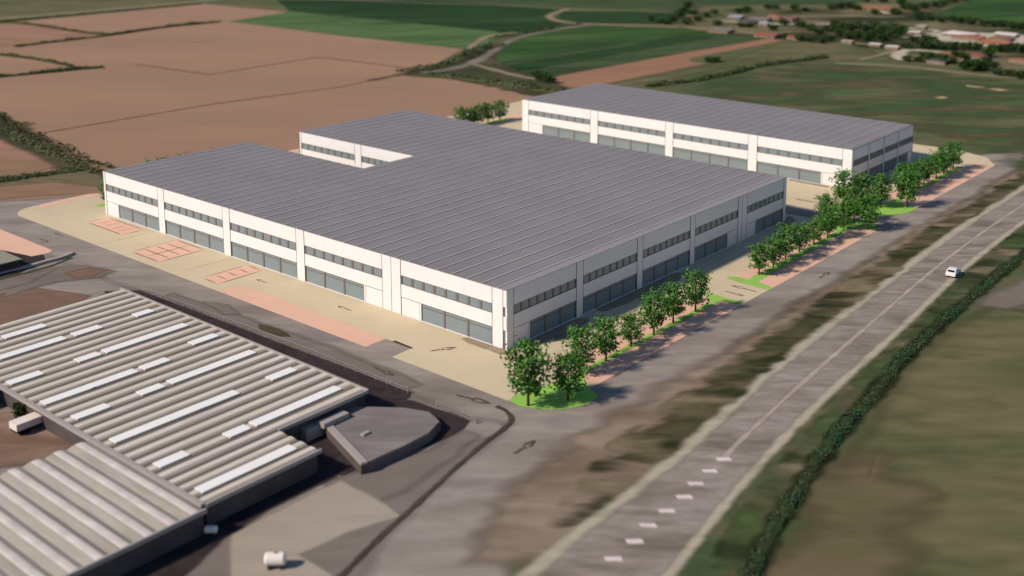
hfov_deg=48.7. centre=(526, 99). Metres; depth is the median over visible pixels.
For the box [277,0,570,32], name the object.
field
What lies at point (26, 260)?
service lane
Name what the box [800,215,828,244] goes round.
tree
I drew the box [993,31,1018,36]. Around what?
farm building
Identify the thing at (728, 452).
highway line
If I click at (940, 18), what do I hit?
bushy tree
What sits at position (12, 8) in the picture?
field
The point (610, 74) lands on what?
field
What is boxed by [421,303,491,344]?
shop window
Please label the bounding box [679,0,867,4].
field
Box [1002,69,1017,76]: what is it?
bushy tree
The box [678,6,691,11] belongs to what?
bushy tree
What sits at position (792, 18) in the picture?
house
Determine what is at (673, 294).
tree
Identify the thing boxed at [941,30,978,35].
farm building
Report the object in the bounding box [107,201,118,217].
door
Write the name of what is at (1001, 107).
rough grass
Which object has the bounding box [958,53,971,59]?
bushy tree
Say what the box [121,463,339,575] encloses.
service lane
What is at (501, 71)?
track
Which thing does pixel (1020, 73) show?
bushy tree
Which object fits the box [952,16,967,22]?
bushy tree
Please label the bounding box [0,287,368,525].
factory shed
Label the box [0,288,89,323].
yard
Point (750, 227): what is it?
door
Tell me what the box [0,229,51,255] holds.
paving
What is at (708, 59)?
bushy tree
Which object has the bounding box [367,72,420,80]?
ditch
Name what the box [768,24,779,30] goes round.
bushy tree
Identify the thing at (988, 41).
house
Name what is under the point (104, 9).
track
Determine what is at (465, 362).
pavement
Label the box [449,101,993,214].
pavement
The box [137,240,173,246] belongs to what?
paving edge
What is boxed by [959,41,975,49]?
bushy tree
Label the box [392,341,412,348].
stain
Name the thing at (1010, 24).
bushy tree
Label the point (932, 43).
bushy tree
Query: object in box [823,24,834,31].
bushy tree
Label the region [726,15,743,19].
house
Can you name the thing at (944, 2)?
bushy tree
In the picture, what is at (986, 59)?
bushy tree
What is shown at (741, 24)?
bushy tree
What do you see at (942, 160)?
tree
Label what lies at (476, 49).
thicket
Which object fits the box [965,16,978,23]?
bushy tree
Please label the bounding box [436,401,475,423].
fence
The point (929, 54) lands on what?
bushy tree
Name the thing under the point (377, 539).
curb
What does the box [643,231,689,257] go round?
window
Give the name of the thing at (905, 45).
bushy tree
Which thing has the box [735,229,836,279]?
paving
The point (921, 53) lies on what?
bushy tree
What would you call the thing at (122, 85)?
field
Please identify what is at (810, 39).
bushy tree
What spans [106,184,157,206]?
window
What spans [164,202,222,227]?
window
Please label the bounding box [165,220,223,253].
shop window
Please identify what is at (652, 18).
bushy tree
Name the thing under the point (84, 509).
factory shed
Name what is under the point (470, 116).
tree
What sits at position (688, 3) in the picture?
bushy tree
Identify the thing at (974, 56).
house
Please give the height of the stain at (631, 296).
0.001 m
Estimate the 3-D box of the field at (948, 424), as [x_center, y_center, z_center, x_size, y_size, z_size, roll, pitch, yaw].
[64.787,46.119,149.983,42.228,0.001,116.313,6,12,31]
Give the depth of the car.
215.77 m
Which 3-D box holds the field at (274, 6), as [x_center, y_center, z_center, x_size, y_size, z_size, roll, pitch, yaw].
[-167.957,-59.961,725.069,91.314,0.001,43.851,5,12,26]
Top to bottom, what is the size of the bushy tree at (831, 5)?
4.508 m
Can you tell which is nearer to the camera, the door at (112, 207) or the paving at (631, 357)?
the paving at (631, 357)
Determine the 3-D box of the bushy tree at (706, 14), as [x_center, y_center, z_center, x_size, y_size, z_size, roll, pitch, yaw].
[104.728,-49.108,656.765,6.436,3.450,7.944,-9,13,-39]
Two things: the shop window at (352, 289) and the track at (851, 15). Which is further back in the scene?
the track at (851, 15)
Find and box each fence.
[139,286,407,392]
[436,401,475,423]
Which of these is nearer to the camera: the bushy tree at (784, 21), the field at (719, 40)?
the field at (719, 40)
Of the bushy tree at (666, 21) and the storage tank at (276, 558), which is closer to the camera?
the storage tank at (276, 558)
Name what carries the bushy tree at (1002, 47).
on the grass verge at (724, 11)
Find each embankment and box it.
[467,168,1023,563]
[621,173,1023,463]
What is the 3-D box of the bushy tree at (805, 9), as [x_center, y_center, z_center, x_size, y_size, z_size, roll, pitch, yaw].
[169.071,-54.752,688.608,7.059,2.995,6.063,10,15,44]
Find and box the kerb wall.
[0,251,74,273]
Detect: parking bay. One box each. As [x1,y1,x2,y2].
[88,217,142,234]
[133,240,203,261]
[204,265,261,283]
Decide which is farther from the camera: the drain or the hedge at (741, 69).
the hedge at (741, 69)
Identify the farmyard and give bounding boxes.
[920,32,1023,46]
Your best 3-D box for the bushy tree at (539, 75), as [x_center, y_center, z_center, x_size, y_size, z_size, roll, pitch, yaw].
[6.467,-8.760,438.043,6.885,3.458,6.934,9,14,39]
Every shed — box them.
[0,250,21,271]
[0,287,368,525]
[0,442,206,575]
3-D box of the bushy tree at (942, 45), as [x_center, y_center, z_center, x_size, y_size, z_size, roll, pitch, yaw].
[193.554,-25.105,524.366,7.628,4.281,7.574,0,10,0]
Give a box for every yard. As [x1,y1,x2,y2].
[0,254,501,538]
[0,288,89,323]
[0,412,72,466]
[1,265,113,297]
[66,268,106,276]
[184,423,505,575]
[229,480,399,575]
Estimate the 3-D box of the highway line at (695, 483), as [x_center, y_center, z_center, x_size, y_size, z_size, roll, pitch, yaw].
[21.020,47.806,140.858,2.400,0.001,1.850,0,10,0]
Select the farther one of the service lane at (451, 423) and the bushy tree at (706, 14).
the bushy tree at (706, 14)
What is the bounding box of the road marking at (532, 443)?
[523,440,534,446]
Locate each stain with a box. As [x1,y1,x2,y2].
[203,301,238,313]
[258,324,290,336]
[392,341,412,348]
[464,338,518,354]
[517,318,587,347]
[555,333,569,340]
[597,273,682,310]
[777,217,794,226]
[790,179,827,186]
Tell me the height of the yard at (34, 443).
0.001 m
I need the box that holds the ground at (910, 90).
[2,0,1023,575]
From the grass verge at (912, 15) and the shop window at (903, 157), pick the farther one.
the grass verge at (912, 15)
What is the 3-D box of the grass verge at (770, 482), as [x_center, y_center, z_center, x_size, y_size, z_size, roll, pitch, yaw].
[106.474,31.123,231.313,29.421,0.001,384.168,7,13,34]
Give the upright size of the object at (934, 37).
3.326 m
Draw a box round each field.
[0,0,199,19]
[0,4,534,200]
[0,24,96,46]
[0,139,54,176]
[0,182,101,198]
[210,1,297,11]
[230,12,502,48]
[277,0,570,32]
[438,0,696,9]
[493,26,713,61]
[502,34,766,76]
[509,36,715,69]
[544,39,783,87]
[556,11,676,23]
[612,42,877,85]
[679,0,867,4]
[805,307,1023,575]
[937,0,1023,22]
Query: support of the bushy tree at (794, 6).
on the grass verge at (724, 11)
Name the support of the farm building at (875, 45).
on the grass verge at (825, 33)
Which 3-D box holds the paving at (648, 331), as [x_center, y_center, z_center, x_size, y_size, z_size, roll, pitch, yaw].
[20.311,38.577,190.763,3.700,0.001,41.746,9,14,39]
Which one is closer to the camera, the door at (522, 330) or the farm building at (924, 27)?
the door at (522, 330)
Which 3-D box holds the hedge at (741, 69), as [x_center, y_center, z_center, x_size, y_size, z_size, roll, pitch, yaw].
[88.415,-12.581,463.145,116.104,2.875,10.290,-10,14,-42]
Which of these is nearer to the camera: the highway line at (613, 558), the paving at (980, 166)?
the highway line at (613, 558)
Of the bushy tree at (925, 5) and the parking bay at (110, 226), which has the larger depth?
the bushy tree at (925, 5)
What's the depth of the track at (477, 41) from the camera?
560.20 m
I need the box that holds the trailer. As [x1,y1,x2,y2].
[9,412,41,435]
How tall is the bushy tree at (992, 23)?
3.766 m
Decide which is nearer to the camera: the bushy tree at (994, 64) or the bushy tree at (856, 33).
the bushy tree at (994, 64)
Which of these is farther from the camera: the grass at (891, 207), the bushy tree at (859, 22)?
the bushy tree at (859, 22)
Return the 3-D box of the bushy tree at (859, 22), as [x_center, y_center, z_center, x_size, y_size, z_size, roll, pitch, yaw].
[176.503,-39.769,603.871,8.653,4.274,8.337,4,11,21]
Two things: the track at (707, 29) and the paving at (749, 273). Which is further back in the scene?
the track at (707, 29)
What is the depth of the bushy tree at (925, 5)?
702.31 m
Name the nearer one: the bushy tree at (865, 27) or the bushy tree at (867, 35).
the bushy tree at (867, 35)
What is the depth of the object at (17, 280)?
214.53 m
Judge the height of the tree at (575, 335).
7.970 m
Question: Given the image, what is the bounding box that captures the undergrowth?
[684,4,1023,68]
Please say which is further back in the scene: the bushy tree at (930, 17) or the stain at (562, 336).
the bushy tree at (930, 17)
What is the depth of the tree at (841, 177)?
263.26 m
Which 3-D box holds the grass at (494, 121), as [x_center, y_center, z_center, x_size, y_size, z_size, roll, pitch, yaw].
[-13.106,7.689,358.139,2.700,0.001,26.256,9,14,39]
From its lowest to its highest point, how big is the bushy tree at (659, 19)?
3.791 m
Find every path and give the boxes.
[544,9,679,26]
[890,49,943,59]
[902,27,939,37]
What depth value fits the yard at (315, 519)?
130.96 m
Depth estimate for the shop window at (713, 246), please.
228.85 m
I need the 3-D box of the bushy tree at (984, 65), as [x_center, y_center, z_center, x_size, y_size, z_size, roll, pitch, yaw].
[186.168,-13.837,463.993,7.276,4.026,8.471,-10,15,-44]
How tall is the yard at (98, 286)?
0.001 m
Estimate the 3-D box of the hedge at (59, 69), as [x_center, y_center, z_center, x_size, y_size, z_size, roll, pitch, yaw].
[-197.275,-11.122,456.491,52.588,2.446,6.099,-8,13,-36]
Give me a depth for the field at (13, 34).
579.99 m
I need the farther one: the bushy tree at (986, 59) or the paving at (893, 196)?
the bushy tree at (986, 59)
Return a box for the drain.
[0,257,72,279]
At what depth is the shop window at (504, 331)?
181.77 m
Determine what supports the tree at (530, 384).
on the grass at (551, 398)
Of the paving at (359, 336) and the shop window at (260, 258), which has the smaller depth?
the paving at (359, 336)
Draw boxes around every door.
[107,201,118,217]
[366,286,382,307]
[401,297,419,319]
[514,322,527,345]
[529,123,541,133]
[728,229,736,246]
[746,222,753,238]
[822,173,840,186]
[908,150,911,162]
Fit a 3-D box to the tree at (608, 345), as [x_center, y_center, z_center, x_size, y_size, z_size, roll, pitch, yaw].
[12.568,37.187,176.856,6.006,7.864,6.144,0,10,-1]
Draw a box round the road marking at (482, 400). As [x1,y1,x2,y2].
[473,398,489,402]
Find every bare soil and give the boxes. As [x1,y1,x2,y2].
[763,453,941,575]
[978,279,1023,308]
[988,88,1008,90]
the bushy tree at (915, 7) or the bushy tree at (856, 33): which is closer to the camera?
the bushy tree at (856, 33)
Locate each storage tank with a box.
[204,524,217,535]
[264,550,286,569]
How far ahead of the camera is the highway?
152.18 m
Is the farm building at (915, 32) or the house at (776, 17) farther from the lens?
the house at (776, 17)
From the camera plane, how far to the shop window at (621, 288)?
202.55 m
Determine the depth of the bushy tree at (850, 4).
706.09 m
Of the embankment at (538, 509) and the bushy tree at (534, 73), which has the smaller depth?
the embankment at (538, 509)
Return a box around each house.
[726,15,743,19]
[736,19,759,24]
[748,17,771,21]
[754,32,780,38]
[758,21,768,25]
[767,14,782,19]
[779,16,799,20]
[786,35,806,40]
[860,6,893,10]
[926,58,948,64]
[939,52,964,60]
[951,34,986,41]
[969,54,984,59]
[979,39,1013,44]
[987,36,1015,40]
[1008,58,1023,63]
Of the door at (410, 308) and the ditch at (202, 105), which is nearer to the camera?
the door at (410, 308)
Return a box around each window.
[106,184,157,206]
[119,205,158,231]
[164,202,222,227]
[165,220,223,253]
[230,222,295,250]
[231,241,296,278]
[302,143,354,160]
[305,246,381,277]
[305,266,363,301]
[362,156,386,164]
[401,275,491,312]
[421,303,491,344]
[504,331,505,348]
[514,279,575,313]
[529,110,589,124]
[530,301,575,338]
[543,125,589,141]
[583,253,636,283]
[583,274,636,314]
[598,121,664,136]
[598,134,664,154]
[642,250,688,286]
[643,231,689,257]
[673,133,747,150]
[673,147,746,169]
[695,210,737,235]
[695,233,726,262]
[747,191,782,212]
[755,209,781,234]
[757,146,841,165]
[757,161,820,183]
[853,155,867,166]
[855,170,866,181]
[869,163,881,179]
[870,148,882,159]
[883,157,896,172]
[885,142,897,152]
[898,152,907,166]
[899,136,911,146]
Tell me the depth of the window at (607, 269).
201.74 m
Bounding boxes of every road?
[0,152,1023,575]
[395,24,590,74]
[785,204,908,233]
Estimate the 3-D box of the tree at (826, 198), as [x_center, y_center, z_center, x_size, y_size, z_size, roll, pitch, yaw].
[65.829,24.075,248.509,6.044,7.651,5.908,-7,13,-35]
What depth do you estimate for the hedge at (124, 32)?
581.94 m
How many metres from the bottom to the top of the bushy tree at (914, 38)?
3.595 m
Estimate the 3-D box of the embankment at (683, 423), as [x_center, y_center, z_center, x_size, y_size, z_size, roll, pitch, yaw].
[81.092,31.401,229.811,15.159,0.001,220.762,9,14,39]
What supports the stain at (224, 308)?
on the road at (440, 526)
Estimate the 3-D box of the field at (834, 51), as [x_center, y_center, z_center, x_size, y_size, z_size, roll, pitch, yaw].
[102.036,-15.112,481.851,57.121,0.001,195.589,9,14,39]
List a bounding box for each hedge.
[0,2,201,21]
[0,21,106,34]
[0,52,81,67]
[0,65,104,77]
[14,20,221,46]
[645,53,829,86]
[736,252,1023,575]
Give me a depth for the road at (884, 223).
255.41 m
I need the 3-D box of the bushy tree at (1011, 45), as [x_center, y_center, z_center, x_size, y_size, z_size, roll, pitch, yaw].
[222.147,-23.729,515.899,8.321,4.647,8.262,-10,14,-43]
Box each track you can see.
[0,0,213,18]
[355,0,688,12]
[465,32,516,48]
[469,64,539,79]
[684,26,753,33]
[718,20,869,24]
[802,12,902,16]
[835,62,1023,78]
[856,48,905,59]
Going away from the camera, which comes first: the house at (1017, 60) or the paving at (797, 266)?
the paving at (797, 266)
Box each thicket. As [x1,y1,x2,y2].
[0,112,115,173]
[0,167,86,182]
[8,121,34,125]
[395,41,505,72]
[422,71,566,92]
[495,22,582,37]
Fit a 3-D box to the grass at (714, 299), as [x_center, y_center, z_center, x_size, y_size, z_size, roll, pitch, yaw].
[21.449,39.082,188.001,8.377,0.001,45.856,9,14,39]
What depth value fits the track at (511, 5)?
725.76 m
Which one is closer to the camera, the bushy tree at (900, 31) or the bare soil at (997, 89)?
the bare soil at (997, 89)
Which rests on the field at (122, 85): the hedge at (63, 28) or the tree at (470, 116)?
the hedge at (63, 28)
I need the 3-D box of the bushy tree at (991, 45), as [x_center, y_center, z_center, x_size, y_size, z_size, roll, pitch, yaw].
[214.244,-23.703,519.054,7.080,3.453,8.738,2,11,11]
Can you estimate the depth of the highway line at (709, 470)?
144.04 m
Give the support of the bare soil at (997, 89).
on the rough grass at (1001, 107)
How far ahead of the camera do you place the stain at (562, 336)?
187.26 m
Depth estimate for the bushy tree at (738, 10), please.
678.46 m
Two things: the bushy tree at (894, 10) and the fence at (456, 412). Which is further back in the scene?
the bushy tree at (894, 10)
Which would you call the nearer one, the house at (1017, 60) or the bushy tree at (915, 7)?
the house at (1017, 60)
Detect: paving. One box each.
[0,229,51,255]
[38,149,298,207]
[222,286,384,346]
[479,113,521,124]
[583,301,737,384]
[585,295,710,366]
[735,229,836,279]
[758,230,876,287]
[883,168,951,201]
[901,168,983,207]
[968,163,994,170]
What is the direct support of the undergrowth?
on the grass verge at (724, 11)
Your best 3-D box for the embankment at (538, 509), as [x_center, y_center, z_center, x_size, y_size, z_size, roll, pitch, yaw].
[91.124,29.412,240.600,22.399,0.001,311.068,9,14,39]
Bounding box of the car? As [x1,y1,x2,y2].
[945,267,960,277]
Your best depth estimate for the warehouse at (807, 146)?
310.10 m
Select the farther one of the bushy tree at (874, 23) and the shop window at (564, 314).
the bushy tree at (874, 23)
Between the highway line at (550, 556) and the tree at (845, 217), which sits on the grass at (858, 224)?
the tree at (845, 217)
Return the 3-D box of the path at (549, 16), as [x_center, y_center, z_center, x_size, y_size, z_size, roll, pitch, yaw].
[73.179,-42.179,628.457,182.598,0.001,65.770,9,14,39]
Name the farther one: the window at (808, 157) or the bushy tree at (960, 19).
the bushy tree at (960, 19)
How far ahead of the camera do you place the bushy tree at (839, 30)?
575.91 m
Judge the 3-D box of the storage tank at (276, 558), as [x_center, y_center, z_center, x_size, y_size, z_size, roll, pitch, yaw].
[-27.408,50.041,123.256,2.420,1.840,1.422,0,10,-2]
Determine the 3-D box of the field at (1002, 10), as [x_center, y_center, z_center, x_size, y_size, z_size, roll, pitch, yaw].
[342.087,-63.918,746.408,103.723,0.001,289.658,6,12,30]
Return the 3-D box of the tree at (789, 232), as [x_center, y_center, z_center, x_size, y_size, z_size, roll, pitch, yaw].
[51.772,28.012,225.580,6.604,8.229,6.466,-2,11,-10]
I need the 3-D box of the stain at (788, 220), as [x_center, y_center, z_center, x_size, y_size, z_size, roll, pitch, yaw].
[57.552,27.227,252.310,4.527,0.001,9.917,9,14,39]
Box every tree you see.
[11,402,25,418]
[96,178,104,199]
[451,105,468,119]
[464,107,477,121]
[471,101,487,122]
[481,102,496,122]
[493,98,509,120]
[500,335,554,405]
[529,69,542,78]
[533,72,550,80]
[542,73,557,82]
[548,346,588,400]
[558,321,601,372]
[589,312,626,360]
[613,310,646,346]
[636,287,675,334]
[647,15,655,20]
[655,17,664,22]
[658,277,689,322]
[660,19,672,24]
[667,15,679,20]
[674,10,685,16]
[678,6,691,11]
[678,266,713,311]
[681,18,691,24]
[683,1,693,6]
[688,9,699,14]
[693,16,704,20]
[702,12,712,17]
[704,56,715,61]
[709,9,718,13]
[711,20,722,25]
[712,56,721,61]
[733,7,744,12]
[737,22,746,26]
[741,6,752,12]
[745,22,754,27]
[745,242,774,274]
[763,4,771,8]
[763,235,789,266]
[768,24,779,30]
[771,220,803,259]
[777,19,789,24]
[790,4,800,9]
[792,222,812,252]
[793,20,807,26]
[793,34,805,39]
[799,7,810,11]
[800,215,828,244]
[803,23,816,30]
[805,36,815,41]
[811,28,824,33]
[813,190,839,222]
[814,204,844,237]
[815,37,826,42]
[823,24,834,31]
[824,34,837,41]
[826,2,837,8]
[828,168,859,205]
[829,20,840,27]
[834,28,846,33]
[834,198,854,229]
[835,21,845,28]
[836,2,846,8]
[841,31,854,38]
[841,183,868,221]
[843,2,855,7]
[844,21,858,30]
[851,4,862,9]
[851,21,863,28]
[852,30,866,36]
[852,172,874,203]
[853,191,881,229]
[859,23,872,30]
[861,32,872,40]
[866,20,881,26]
[868,30,881,36]
[869,170,895,206]
[870,9,880,13]
[871,24,887,30]
[875,33,889,40]
[880,29,893,35]
[882,22,898,29]
[889,7,901,13]
[890,162,917,188]
[891,26,908,35]
[892,169,924,206]
[895,0,906,4]
[899,2,912,10]
[900,55,911,61]
[901,42,914,48]
[903,160,925,187]
[908,3,922,10]
[908,36,922,41]
[913,56,924,61]
[914,155,938,184]
[915,13,926,19]
[915,39,928,47]
[918,2,931,8]
[918,51,928,57]
[920,33,930,39]
[923,51,935,58]
[925,14,936,20]
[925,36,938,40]
[925,38,939,47]
[925,149,949,178]
[928,0,940,6]
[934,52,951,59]
[936,16,948,21]
[936,145,957,173]
[938,0,949,3]
[938,40,951,48]
[943,55,957,62]
[944,140,966,169]
[946,15,956,21]
[947,41,961,49]
[951,50,965,56]
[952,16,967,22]
[957,60,970,69]
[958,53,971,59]
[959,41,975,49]
[964,58,983,70]
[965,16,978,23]
[967,42,984,48]
[977,19,990,25]
[978,60,991,70]
[979,57,992,61]
[980,47,996,56]
[986,20,1000,26]
[986,43,998,50]
[986,61,1000,67]
[990,68,1004,75]
[994,20,1007,26]
[994,43,1011,51]
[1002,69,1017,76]
[1005,42,1022,51]
[1006,20,1019,28]
[1012,70,1023,78]
[1014,44,1023,51]
[1016,21,1023,28]
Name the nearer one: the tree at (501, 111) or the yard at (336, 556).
the yard at (336, 556)
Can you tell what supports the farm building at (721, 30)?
on the grass verge at (825, 33)
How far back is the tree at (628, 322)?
182.03 m
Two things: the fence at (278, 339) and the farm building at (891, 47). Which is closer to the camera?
the fence at (278, 339)
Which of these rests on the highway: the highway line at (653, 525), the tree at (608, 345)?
the highway line at (653, 525)
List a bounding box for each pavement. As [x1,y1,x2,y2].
[17,151,869,399]
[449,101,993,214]
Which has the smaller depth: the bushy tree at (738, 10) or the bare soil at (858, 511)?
the bare soil at (858, 511)
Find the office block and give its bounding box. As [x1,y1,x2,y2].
[301,407,440,474]
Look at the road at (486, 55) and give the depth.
515.28 m
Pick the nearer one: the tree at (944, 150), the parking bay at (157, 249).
the parking bay at (157, 249)
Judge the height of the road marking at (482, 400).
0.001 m
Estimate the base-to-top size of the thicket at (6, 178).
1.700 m
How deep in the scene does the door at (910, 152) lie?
307.12 m
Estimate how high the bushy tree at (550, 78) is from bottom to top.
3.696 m
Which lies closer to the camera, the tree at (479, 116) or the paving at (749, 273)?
the paving at (749, 273)
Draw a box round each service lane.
[0,262,34,277]
[2,250,44,265]
[104,290,410,399]
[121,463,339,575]
[300,397,468,474]
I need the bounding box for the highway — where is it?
[540,191,1023,575]
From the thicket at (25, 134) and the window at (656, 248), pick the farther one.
the thicket at (25, 134)
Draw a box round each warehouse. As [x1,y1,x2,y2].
[103,110,786,349]
[522,83,913,188]
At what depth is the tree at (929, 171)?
282.37 m
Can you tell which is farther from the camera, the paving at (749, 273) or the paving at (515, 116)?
the paving at (515, 116)
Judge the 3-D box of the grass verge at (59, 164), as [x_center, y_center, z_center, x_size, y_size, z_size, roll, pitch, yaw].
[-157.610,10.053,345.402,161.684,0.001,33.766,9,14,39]
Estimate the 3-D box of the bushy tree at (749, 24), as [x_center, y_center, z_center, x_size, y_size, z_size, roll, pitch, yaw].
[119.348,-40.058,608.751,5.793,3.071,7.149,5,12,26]
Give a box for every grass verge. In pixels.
[0,114,103,179]
[0,168,103,186]
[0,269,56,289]
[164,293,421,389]
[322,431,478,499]
[406,47,571,95]
[676,224,1023,575]
[687,4,1023,72]
[699,32,874,43]
[824,12,950,36]
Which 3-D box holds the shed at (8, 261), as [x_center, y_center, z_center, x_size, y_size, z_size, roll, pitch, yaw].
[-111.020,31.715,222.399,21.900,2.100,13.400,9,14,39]
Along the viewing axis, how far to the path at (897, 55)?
515.09 m
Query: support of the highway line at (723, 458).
on the highway
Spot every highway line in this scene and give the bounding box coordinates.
[516,185,1023,575]
[604,556,622,561]
[626,539,643,543]
[639,523,656,527]
[658,509,674,512]
[660,219,1023,575]
[676,495,692,498]
[687,481,703,485]
[701,469,717,472]
[716,457,731,460]
[720,203,1023,456]
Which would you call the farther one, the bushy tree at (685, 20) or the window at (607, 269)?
the bushy tree at (685, 20)
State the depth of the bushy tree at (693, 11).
670.07 m
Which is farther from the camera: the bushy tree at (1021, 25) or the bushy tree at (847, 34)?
the bushy tree at (1021, 25)
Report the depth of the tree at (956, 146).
297.81 m
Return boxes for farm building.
[707,27,733,33]
[841,39,853,43]
[868,43,882,46]
[884,45,898,49]
[907,30,921,34]
[915,25,927,29]
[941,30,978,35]
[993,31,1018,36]
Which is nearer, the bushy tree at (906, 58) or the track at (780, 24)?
the bushy tree at (906, 58)
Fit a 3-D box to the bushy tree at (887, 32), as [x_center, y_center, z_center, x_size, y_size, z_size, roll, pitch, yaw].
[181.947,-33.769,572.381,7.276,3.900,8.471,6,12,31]
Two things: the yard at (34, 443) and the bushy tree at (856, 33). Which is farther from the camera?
the bushy tree at (856, 33)
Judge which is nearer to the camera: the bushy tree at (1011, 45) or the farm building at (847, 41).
the bushy tree at (1011, 45)
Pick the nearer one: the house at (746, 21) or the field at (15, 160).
the field at (15, 160)
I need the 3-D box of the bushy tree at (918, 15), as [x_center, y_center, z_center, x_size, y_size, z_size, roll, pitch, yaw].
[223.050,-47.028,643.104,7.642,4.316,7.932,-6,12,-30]
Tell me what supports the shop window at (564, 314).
in the warehouse at (497, 236)
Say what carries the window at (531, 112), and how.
in the warehouse at (807, 146)
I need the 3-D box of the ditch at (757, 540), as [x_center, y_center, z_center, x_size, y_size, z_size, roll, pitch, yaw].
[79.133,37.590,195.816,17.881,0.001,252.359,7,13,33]
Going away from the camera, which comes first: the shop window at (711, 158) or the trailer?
the trailer
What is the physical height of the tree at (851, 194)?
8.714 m
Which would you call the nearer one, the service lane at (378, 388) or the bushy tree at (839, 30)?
the service lane at (378, 388)
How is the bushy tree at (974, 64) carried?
on the ground at (910, 90)
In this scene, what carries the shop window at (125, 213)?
in the warehouse at (497, 236)
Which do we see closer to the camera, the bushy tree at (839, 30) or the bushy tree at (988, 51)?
the bushy tree at (988, 51)
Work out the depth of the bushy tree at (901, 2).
725.53 m
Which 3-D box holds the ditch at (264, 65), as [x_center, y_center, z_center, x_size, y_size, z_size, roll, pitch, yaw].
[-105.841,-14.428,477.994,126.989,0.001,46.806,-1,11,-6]
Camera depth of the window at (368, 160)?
281.52 m
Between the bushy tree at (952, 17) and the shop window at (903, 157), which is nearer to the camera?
the shop window at (903, 157)
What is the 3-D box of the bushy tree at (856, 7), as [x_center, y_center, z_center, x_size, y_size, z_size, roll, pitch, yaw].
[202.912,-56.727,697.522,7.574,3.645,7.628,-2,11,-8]
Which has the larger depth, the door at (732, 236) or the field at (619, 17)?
the field at (619, 17)
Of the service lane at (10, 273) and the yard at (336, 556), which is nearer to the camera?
the yard at (336, 556)
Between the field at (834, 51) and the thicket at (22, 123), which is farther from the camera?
the field at (834, 51)
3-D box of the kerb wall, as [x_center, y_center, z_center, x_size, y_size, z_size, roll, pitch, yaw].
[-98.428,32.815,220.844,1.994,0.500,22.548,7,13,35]
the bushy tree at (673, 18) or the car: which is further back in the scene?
the bushy tree at (673, 18)
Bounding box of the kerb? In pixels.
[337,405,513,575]
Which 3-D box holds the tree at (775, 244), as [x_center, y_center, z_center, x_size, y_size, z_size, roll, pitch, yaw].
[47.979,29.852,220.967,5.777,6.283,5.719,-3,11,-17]
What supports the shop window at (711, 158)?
in the warehouse at (807, 146)
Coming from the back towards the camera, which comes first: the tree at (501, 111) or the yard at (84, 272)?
the tree at (501, 111)
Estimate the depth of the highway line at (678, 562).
156.45 m
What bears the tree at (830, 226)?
on the grass at (858, 224)
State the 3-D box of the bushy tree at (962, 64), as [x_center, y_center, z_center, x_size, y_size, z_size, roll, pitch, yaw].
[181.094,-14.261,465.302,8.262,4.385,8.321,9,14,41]
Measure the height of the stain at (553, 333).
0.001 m
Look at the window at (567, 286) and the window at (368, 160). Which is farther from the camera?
the window at (368, 160)
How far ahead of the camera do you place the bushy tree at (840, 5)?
702.01 m
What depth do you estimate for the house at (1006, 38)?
554.81 m
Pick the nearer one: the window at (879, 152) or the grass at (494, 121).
the window at (879, 152)
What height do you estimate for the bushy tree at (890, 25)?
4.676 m
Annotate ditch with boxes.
[48,81,366,131]
[136,57,404,74]
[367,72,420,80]
[744,248,1023,574]
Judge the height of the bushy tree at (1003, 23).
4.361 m
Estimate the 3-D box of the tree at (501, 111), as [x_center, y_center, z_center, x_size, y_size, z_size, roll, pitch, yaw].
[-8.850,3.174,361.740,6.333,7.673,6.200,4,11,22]
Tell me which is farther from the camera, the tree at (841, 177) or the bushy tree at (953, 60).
the bushy tree at (953, 60)
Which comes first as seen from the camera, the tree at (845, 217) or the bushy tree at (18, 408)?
the bushy tree at (18, 408)
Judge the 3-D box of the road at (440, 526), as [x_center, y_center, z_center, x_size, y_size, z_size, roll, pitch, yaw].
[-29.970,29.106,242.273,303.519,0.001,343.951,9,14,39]
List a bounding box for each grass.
[483,118,510,123]
[510,375,598,408]
[577,293,744,373]
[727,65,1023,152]
[728,233,840,289]
[816,219,876,238]
[829,199,916,215]
[892,167,962,201]
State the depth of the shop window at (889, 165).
297.24 m

